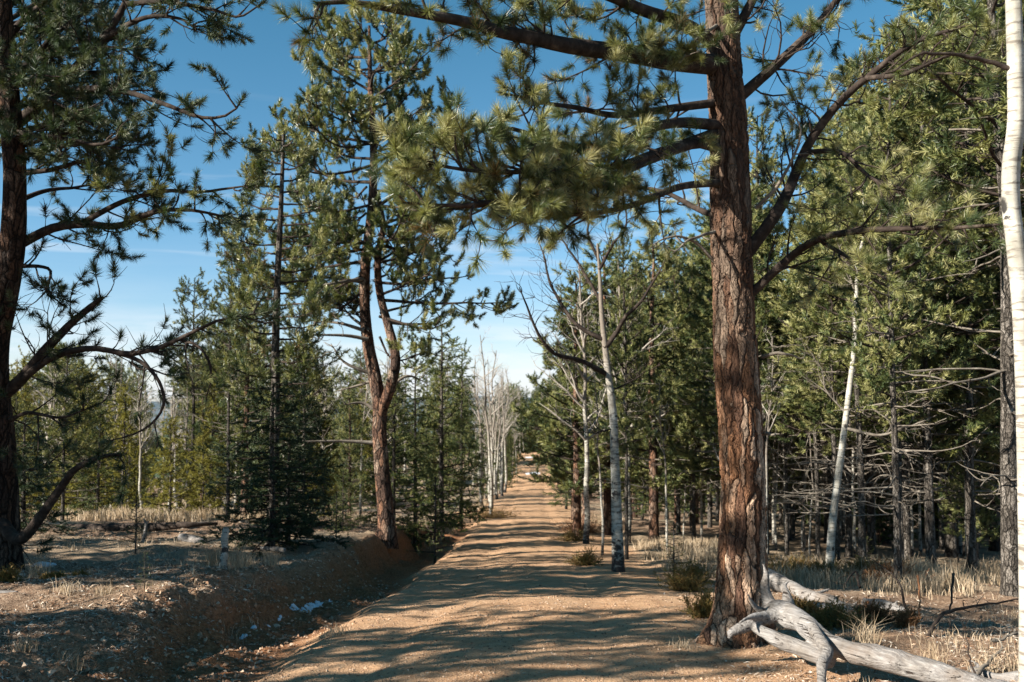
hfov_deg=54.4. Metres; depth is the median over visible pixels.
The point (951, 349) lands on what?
pine tree
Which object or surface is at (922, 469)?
aspen tree
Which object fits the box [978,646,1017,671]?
grass tuft
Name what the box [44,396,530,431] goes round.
hills
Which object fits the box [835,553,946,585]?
juniper shrub
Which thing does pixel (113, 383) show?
pine tree
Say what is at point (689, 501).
spruce tree
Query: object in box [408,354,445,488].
spruce tree
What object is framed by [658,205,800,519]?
pine tree
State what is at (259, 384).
pine tree
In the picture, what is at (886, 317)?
pine tree
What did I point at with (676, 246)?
pine tree
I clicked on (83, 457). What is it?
spruce tree
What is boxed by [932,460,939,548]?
aspen tree
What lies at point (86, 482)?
spruce tree
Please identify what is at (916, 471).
pine tree
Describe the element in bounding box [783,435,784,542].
aspen tree
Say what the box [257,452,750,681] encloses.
road
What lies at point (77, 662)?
grass tuft
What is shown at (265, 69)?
sky
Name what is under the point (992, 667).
grass tuft
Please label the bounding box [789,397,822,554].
pine tree
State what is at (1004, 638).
dead branch
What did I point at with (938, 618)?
dead branch
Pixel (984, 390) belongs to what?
pine tree
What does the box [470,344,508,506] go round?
aspen tree
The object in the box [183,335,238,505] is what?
pine tree
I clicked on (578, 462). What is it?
pine tree
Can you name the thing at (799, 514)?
spruce tree
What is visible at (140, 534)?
grass tuft
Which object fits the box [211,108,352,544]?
pine tree
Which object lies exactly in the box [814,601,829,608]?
fallen log
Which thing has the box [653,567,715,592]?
juniper shrub
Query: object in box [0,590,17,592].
fallen log
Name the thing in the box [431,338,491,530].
spruce tree
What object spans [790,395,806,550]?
aspen tree
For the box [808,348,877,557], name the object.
aspen tree
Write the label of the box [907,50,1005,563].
pine tree
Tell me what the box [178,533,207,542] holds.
rock
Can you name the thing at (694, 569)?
juniper shrub
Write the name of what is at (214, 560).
grass tuft
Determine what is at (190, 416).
pine tree
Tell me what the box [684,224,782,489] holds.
pine tree
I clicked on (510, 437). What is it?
spruce tree
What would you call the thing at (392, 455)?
spruce tree
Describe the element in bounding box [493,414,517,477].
spruce tree
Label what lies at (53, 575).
juniper shrub
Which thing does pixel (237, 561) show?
grass tuft
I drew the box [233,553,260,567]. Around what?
grass tuft
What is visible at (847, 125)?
pine tree
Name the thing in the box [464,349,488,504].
aspen tree
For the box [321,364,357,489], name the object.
pine tree
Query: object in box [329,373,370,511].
pine tree
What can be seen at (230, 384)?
pine tree
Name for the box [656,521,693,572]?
fir sapling
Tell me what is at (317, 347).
spruce tree
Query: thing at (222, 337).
pine tree
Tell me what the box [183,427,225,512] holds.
spruce tree
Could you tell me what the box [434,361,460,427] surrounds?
aspen tree
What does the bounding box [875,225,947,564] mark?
pine tree
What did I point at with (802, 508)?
aspen tree
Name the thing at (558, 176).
pine tree
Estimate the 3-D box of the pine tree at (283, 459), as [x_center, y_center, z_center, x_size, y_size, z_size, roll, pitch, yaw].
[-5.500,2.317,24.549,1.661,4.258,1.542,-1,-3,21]
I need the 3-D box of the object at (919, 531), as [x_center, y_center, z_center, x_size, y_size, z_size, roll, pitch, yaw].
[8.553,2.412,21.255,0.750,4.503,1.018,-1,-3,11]
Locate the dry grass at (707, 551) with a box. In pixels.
[20,500,1018,681]
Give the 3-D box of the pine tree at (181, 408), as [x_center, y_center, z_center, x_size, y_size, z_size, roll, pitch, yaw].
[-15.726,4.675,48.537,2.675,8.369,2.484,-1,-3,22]
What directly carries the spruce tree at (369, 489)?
on the ground at (372, 554)
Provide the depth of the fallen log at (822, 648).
6.49 m
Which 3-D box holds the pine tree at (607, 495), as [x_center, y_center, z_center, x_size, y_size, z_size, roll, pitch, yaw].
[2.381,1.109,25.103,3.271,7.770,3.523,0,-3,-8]
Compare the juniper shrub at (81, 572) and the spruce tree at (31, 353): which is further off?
the spruce tree at (31, 353)
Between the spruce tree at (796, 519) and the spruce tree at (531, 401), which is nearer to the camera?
the spruce tree at (796, 519)
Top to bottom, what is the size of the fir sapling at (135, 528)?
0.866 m
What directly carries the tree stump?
on the ground at (372, 554)
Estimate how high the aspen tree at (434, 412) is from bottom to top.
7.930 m
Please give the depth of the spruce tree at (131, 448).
25.97 m
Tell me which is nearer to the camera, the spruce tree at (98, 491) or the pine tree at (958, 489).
the spruce tree at (98, 491)
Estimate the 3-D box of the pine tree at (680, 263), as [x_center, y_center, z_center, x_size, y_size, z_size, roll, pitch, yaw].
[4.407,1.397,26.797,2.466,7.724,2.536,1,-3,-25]
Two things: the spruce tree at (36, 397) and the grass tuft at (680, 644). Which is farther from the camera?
the spruce tree at (36, 397)
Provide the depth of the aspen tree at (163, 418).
87.98 m
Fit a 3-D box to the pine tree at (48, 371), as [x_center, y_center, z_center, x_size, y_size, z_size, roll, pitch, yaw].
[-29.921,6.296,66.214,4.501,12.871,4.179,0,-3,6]
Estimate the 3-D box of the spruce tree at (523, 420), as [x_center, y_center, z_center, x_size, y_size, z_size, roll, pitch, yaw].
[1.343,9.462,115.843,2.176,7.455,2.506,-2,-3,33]
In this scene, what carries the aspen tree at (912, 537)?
on the ground at (372, 554)
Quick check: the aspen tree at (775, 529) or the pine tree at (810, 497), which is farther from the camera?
the pine tree at (810, 497)
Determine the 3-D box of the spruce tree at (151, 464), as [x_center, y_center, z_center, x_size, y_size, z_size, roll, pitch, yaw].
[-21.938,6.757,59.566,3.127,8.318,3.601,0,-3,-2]
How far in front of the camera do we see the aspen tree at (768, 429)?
16.50 m
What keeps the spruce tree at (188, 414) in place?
on the ground at (372, 554)
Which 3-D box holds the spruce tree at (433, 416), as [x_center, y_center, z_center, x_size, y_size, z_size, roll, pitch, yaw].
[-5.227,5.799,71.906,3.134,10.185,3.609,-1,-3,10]
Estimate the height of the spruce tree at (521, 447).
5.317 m
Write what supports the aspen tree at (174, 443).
on the ground at (372, 554)
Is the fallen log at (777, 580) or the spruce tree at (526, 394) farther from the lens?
the spruce tree at (526, 394)
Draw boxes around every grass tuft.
[2,631,38,656]
[16,550,55,578]
[42,645,87,672]
[49,577,84,595]
[84,580,123,595]
[131,525,150,540]
[193,538,229,567]
[209,538,252,568]
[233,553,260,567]
[252,545,289,567]
[320,618,357,638]
[669,636,699,652]
[842,608,900,646]
[909,634,954,662]
[955,641,1010,672]
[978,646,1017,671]
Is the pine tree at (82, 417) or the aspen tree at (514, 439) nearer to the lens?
the pine tree at (82, 417)
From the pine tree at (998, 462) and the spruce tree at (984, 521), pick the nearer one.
the pine tree at (998, 462)
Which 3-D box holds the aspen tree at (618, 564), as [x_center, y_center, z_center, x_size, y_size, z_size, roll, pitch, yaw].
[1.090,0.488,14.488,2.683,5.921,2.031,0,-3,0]
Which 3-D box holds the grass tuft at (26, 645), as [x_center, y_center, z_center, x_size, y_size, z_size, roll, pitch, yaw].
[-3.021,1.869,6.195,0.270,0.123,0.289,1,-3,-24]
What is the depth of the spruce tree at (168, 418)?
83.38 m
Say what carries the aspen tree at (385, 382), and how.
on the ground at (372, 554)
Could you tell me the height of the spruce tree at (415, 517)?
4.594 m
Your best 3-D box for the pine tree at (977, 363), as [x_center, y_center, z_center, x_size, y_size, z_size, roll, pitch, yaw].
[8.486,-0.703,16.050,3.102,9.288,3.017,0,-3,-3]
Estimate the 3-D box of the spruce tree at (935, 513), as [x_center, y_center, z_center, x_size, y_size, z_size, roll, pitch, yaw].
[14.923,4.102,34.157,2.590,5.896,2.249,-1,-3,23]
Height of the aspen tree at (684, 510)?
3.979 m
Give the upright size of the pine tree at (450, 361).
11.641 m
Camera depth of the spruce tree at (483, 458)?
54.90 m
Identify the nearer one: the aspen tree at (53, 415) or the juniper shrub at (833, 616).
the juniper shrub at (833, 616)
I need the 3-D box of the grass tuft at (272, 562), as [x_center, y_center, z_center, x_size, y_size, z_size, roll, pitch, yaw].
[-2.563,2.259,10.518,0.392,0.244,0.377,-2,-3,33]
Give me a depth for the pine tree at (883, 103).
23.20 m
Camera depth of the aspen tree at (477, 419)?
59.02 m
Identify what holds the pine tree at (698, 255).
on the ground at (372, 554)
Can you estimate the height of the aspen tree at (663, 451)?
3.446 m
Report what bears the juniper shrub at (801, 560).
on the ground at (372, 554)
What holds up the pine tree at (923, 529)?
on the ground at (372, 554)
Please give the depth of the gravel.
7.60 m
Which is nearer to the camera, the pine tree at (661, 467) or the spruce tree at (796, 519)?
the pine tree at (661, 467)
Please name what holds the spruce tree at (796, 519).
on the ground at (372, 554)
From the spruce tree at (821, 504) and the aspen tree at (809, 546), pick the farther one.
the spruce tree at (821, 504)
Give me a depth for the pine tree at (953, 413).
17.57 m
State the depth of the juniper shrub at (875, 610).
8.64 m
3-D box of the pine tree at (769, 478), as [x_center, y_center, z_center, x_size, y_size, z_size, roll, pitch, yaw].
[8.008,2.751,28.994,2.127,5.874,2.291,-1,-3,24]
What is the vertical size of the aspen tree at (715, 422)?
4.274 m
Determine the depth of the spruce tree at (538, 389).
116.78 m
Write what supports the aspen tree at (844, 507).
on the ground at (372, 554)
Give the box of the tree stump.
[141,518,148,541]
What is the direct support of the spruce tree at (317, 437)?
on the ground at (372, 554)
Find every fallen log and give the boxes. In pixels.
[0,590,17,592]
[66,520,217,531]
[259,546,285,551]
[727,564,1007,681]
[768,568,856,603]
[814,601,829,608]
[861,598,904,610]
[967,660,1017,681]
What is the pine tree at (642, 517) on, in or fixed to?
on the ground at (372, 554)
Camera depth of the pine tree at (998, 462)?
19.10 m
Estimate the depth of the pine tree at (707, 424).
24.00 m
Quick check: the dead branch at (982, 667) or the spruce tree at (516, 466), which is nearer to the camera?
the dead branch at (982, 667)
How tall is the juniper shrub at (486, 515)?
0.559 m
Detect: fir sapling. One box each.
[118,488,150,552]
[134,552,154,588]
[323,491,348,536]
[403,473,457,563]
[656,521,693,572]
[854,537,873,560]
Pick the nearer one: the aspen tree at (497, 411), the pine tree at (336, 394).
the pine tree at (336, 394)
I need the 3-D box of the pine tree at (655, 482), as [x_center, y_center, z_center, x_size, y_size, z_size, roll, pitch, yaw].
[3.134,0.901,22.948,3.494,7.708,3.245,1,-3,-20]
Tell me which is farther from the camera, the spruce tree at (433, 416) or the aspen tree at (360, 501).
the spruce tree at (433, 416)
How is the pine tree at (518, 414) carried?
on the ground at (372, 554)
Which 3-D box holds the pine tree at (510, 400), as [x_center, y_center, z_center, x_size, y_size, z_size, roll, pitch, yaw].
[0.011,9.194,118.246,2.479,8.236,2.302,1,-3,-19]
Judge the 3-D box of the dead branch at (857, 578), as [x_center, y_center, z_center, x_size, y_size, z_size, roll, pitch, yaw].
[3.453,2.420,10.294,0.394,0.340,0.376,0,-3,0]
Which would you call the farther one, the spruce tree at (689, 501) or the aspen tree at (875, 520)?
the spruce tree at (689, 501)
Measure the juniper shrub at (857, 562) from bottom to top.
0.444 m
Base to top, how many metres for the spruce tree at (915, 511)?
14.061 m
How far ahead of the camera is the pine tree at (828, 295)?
15.14 m
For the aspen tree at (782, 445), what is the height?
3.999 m
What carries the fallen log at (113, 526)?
on the ground at (372, 554)
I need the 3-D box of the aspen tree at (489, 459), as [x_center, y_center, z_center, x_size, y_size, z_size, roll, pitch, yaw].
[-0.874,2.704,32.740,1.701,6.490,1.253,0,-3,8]
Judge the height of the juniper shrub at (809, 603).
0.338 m
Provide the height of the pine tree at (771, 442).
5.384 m
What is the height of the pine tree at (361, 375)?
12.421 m
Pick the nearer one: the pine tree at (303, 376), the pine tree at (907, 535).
the pine tree at (907, 535)
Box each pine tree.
[0,0,295,571]
[9,371,46,508]
[22,343,101,519]
[32,348,69,511]
[34,364,73,428]
[36,340,81,502]
[39,341,94,487]
[52,358,110,502]
[90,348,132,508]
[100,361,135,446]
[115,367,160,479]
[116,387,156,508]
[118,368,159,506]
[149,266,227,512]
[162,352,201,499]
[174,354,225,499]
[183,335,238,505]
[188,273,299,517]
[196,361,232,510]
[198,224,261,519]
[204,329,250,471]
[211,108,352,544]
[217,346,258,507]
[223,5,519,548]
[226,345,269,459]
[258,353,316,491]
[264,299,346,490]
[266,0,1023,648]
[283,340,315,486]
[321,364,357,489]
[345,347,372,471]
[366,372,417,504]
[370,366,407,443]
[406,404,421,458]
[413,366,466,489]
[430,351,466,465]
[451,379,475,488]
[456,386,481,473]
[504,384,517,422]
[506,387,523,447]
[509,392,528,452]
[510,262,635,535]
[517,271,644,524]
[530,392,541,438]
[538,418,561,488]
[541,231,677,535]
[547,378,565,468]
[548,365,592,519]
[565,217,719,540]
[584,232,666,559]
[587,261,667,516]
[595,274,657,517]
[618,414,648,518]
[629,301,645,519]
[632,250,701,527]
[636,238,680,519]
[636,251,720,533]
[636,274,720,542]
[642,231,716,523]
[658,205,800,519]
[666,176,803,505]
[667,222,719,527]
[669,245,719,496]
[672,267,719,521]
[682,463,697,531]
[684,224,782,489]
[686,479,714,514]
[689,160,781,484]
[696,168,825,487]
[698,96,824,553]
[698,325,775,510]
[756,149,902,563]
[759,317,808,554]
[760,235,877,560]
[760,262,777,529]
[765,124,962,563]
[768,413,823,539]
[768,434,822,525]
[771,210,882,542]
[771,428,799,525]
[773,106,909,556]
[775,191,883,522]
[778,133,877,535]
[778,155,865,476]
[783,77,939,553]
[787,15,978,581]
[787,93,999,556]
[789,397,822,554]
[791,428,800,537]
[798,99,987,549]
[799,423,814,536]
[815,85,990,559]
[816,44,920,545]
[817,0,1005,566]
[817,103,883,489]
[834,0,1023,596]
[842,24,999,557]
[842,102,934,475]
[848,0,1020,556]
[850,0,1023,574]
[850,433,937,486]
[856,46,981,529]
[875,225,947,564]
[903,91,1023,505]
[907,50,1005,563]
[910,455,986,530]
[911,460,984,540]
[921,507,924,534]
[933,83,1020,498]
[933,389,1000,559]
[933,436,943,549]
[933,460,999,492]
[935,444,1000,551]
[936,376,964,562]
[939,1,1023,495]
[943,34,1023,511]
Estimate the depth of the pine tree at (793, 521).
26.40 m
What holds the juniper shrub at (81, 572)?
on the ground at (372, 554)
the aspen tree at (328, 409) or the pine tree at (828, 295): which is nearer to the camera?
the pine tree at (828, 295)
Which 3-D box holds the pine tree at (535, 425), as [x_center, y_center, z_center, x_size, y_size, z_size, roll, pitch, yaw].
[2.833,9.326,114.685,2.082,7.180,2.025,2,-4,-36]
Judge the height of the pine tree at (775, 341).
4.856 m
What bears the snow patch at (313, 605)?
on the ground at (372, 554)
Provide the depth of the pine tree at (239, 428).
51.26 m
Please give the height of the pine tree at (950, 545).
11.146 m
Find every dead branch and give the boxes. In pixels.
[830,561,865,588]
[869,553,906,607]
[907,575,930,617]
[925,594,1018,637]
[933,573,972,629]
[962,609,983,673]
[967,623,1011,675]
[989,622,1018,641]
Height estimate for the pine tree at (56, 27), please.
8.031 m
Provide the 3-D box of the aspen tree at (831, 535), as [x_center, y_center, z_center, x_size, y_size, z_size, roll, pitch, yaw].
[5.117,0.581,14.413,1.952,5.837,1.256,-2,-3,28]
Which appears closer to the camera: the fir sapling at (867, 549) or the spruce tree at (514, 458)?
the fir sapling at (867, 549)
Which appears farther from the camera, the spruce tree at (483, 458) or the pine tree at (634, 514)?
the spruce tree at (483, 458)
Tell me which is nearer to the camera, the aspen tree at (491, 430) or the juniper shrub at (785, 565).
the juniper shrub at (785, 565)
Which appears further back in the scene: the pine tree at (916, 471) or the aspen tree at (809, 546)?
the pine tree at (916, 471)
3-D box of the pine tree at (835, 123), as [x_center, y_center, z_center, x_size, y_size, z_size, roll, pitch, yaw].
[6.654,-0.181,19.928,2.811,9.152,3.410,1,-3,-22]
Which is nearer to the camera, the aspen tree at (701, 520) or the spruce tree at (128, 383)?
the aspen tree at (701, 520)
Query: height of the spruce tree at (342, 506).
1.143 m
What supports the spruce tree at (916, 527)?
on the ground at (372, 554)
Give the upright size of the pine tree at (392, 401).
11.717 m
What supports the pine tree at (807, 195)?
on the ground at (372, 554)
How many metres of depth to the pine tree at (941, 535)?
25.16 m
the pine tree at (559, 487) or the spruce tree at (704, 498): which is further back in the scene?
the spruce tree at (704, 498)
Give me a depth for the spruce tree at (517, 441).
97.51 m
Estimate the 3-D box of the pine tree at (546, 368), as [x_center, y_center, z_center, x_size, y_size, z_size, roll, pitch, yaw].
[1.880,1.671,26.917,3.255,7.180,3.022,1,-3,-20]
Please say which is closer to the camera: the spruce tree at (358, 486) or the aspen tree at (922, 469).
the aspen tree at (922, 469)
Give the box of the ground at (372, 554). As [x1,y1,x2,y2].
[0,432,1018,681]
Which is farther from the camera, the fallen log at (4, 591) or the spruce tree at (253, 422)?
the spruce tree at (253, 422)
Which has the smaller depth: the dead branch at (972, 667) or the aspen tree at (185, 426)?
the dead branch at (972, 667)
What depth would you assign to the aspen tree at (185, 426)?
27.45 m
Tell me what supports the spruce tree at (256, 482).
on the ground at (372, 554)
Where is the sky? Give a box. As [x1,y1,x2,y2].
[0,0,1000,401]
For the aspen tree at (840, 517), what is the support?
on the ground at (372, 554)
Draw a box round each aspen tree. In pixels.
[27,363,72,503]
[33,348,69,443]
[46,372,61,493]
[98,360,147,507]
[104,353,126,498]
[106,391,149,501]
[124,373,153,509]
[137,390,159,510]
[141,373,167,502]
[152,370,169,498]
[154,388,188,507]
[166,378,190,507]
[171,381,191,507]
[217,348,250,508]
[310,371,345,449]
[319,362,343,510]
[356,342,417,442]
[356,347,371,513]
[362,360,411,451]
[391,353,408,495]
[419,353,449,499]
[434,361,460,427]
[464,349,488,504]
[465,326,509,515]
[467,370,492,482]
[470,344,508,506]
[474,359,514,507]
[474,402,490,498]
[483,377,511,498]
[483,405,490,498]
[491,367,518,496]
[491,372,510,495]
[491,382,509,478]
[495,198,684,571]
[500,365,520,492]
[510,414,516,473]
[531,260,653,543]
[571,256,683,542]
[582,366,606,554]
[651,378,676,549]
[683,483,685,539]
[691,354,704,538]
[704,375,718,460]
[761,328,786,555]
[768,414,797,504]
[770,402,792,550]
[772,425,780,543]
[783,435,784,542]
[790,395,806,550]
[796,189,937,565]
[801,397,807,550]
[802,388,818,559]
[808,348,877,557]
[839,496,840,535]
[843,459,844,538]
[871,0,1023,681]
[874,494,875,539]
[908,459,913,556]
[910,423,935,506]
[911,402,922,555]
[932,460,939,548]
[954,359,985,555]
[954,458,961,553]
[977,498,979,548]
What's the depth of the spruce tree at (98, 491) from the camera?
21.86 m
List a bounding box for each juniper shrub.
[0,563,25,583]
[35,569,66,579]
[67,569,90,576]
[454,503,527,519]
[541,514,601,533]
[547,527,594,541]
[563,545,603,565]
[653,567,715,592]
[664,557,716,583]
[677,584,713,618]
[768,553,807,575]
[769,552,823,574]
[789,586,823,615]
[794,596,882,630]
[799,558,858,580]
[832,549,902,578]
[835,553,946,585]
[848,594,895,623]
[891,604,923,627]
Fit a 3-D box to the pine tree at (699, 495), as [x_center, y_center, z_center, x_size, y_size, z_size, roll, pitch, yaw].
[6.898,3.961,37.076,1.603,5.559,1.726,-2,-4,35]
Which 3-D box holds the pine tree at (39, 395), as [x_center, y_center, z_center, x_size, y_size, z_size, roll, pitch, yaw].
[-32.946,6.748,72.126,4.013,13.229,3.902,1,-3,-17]
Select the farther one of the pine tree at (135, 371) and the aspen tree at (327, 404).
the pine tree at (135, 371)
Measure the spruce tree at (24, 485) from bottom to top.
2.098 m
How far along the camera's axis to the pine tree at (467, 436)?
77.15 m
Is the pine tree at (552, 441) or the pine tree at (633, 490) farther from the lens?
the pine tree at (552, 441)
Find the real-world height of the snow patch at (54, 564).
0.071 m
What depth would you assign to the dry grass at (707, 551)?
14.52 m
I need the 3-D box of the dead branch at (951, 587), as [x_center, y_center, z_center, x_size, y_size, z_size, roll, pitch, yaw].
[3.914,2.350,8.713,0.303,0.504,0.773,-2,-4,38]
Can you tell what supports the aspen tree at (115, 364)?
on the ground at (372, 554)
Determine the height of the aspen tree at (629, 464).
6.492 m
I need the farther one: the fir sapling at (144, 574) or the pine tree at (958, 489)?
the pine tree at (958, 489)
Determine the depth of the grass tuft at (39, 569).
9.29 m
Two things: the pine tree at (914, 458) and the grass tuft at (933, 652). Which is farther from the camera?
the pine tree at (914, 458)
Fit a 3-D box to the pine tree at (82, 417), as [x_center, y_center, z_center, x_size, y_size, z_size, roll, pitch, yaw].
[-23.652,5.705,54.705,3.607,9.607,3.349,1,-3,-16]
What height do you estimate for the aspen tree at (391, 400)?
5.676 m
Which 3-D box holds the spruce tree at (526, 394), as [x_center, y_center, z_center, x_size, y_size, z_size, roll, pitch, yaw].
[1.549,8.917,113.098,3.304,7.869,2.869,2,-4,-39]
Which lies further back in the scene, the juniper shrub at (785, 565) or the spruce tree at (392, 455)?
the spruce tree at (392, 455)
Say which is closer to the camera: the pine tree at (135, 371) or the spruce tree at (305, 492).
the spruce tree at (305, 492)
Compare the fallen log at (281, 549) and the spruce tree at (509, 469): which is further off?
the spruce tree at (509, 469)
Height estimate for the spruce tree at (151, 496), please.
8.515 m
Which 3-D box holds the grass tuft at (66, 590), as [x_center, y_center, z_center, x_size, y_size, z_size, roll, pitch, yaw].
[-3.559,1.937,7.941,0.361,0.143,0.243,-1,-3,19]
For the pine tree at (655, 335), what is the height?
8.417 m
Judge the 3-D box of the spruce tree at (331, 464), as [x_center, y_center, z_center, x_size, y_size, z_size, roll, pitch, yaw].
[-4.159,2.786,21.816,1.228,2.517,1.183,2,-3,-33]
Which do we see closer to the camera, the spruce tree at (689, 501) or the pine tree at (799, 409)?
the pine tree at (799, 409)
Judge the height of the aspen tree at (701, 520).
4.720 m
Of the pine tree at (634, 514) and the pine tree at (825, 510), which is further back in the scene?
the pine tree at (634, 514)
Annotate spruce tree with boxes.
[9,345,60,512]
[12,345,47,513]
[13,371,59,516]
[14,416,83,534]
[39,358,144,516]
[58,363,111,512]
[65,391,128,514]
[89,376,151,512]
[92,368,151,509]
[116,368,155,507]
[134,411,202,514]
[136,386,172,512]
[154,351,208,507]
[167,345,206,493]
[179,380,240,511]
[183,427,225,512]
[194,377,355,556]
[224,350,269,509]
[230,436,354,550]
[234,377,270,503]
[238,369,287,508]
[279,387,352,530]
[285,362,343,499]
[293,341,352,500]
[293,411,350,519]
[327,469,359,531]
[328,367,375,512]
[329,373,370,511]
[344,346,372,479]
[347,364,411,502]
[352,373,432,530]
[391,331,454,552]
[404,323,490,540]
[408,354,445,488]
[423,353,457,486]
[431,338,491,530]
[468,406,499,498]
[484,403,498,476]
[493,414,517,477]
[493,415,518,492]
[493,415,521,482]
[498,408,513,474]
[508,414,522,464]
[508,416,523,459]
[518,386,537,449]
[518,392,527,452]
[521,387,537,451]
[529,383,545,447]
[542,453,581,508]
[621,292,703,521]
[635,228,720,514]
[673,479,706,516]
[771,444,823,523]
[777,479,821,520]
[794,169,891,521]
[805,443,857,529]
[813,436,980,529]
[851,447,911,530]
[865,401,924,546]
[913,495,924,531]
[915,460,986,541]
[980,476,988,537]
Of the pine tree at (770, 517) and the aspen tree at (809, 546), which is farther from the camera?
the pine tree at (770, 517)
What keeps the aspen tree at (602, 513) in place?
on the ground at (372, 554)
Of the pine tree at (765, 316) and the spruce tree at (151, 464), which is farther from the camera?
the spruce tree at (151, 464)
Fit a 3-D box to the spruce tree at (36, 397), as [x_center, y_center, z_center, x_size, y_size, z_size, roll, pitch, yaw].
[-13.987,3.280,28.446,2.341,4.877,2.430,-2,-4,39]
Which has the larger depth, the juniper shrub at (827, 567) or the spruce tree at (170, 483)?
the spruce tree at (170, 483)
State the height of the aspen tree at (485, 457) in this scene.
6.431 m
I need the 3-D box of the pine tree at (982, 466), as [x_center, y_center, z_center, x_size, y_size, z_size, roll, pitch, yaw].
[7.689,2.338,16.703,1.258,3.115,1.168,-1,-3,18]
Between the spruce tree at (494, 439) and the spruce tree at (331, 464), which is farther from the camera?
the spruce tree at (494, 439)
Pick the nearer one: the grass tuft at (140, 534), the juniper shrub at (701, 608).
the juniper shrub at (701, 608)
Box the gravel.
[0,540,810,681]
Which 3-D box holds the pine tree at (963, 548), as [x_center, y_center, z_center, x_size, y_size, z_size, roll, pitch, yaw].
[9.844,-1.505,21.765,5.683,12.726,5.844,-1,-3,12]
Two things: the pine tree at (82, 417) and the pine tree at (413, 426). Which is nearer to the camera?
the pine tree at (82, 417)
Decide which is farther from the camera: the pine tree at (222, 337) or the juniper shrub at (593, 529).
the juniper shrub at (593, 529)
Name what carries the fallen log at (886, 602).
on the ground at (372, 554)
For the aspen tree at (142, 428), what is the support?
on the ground at (372, 554)
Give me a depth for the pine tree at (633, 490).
35.70 m
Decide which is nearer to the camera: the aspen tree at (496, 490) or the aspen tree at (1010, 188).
the aspen tree at (1010, 188)
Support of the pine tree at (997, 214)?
on the ground at (372, 554)
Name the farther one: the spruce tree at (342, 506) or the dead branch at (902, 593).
the spruce tree at (342, 506)
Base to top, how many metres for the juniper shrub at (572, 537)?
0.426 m
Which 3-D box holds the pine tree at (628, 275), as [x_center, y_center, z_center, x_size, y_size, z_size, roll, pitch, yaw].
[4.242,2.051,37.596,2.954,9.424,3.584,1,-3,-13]
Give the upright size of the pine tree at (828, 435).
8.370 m
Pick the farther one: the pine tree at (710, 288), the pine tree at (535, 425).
the pine tree at (535, 425)
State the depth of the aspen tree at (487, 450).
63.86 m
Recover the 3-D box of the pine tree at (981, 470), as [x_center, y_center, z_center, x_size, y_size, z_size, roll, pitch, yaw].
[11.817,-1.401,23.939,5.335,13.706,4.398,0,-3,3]
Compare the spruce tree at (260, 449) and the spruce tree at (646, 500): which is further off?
the spruce tree at (646, 500)
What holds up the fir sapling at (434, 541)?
on the ground at (372, 554)
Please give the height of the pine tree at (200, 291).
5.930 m
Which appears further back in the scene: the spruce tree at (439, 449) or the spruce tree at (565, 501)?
the spruce tree at (565, 501)
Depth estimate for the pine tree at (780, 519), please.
33.06 m
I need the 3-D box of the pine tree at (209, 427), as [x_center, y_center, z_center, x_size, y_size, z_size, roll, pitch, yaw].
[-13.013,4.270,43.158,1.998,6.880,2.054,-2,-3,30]
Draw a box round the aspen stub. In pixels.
[219,527,228,568]
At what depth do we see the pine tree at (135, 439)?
32.88 m
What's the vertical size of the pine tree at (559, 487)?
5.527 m
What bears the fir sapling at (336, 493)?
on the ground at (372, 554)
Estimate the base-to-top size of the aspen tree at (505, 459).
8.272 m
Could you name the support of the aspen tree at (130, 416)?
on the ground at (372, 554)
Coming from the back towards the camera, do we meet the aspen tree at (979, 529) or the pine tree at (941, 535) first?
the aspen tree at (979, 529)
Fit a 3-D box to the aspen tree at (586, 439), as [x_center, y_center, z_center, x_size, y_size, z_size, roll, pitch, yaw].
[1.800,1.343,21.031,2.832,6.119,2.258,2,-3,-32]
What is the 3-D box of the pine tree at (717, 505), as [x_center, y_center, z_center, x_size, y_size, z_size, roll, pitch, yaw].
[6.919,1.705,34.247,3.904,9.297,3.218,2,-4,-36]
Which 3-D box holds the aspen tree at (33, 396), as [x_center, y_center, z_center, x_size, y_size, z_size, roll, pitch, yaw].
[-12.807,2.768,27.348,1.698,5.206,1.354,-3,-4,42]
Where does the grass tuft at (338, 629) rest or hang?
on the road
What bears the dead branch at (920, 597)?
on the ground at (372, 554)
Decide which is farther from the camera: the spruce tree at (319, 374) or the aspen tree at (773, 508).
the spruce tree at (319, 374)
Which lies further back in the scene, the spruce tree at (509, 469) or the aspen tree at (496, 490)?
the spruce tree at (509, 469)
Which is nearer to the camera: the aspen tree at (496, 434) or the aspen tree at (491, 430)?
the aspen tree at (491, 430)
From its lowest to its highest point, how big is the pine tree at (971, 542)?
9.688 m
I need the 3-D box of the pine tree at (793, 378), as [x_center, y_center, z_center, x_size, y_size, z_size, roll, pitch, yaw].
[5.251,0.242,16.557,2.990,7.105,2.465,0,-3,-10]
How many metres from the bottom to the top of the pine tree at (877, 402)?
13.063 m
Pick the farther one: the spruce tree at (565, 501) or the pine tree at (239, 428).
the pine tree at (239, 428)
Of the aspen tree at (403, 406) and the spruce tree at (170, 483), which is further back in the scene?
the aspen tree at (403, 406)
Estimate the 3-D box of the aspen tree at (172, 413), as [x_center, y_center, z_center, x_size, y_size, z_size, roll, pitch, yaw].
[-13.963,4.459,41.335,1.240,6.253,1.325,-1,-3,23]
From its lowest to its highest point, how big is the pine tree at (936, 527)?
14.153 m
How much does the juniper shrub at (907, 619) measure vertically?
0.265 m
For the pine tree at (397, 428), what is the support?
on the ground at (372, 554)
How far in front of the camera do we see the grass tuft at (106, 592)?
7.91 m
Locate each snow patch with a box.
[30,561,56,566]
[289,600,322,612]
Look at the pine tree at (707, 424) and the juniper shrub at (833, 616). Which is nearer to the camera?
the juniper shrub at (833, 616)

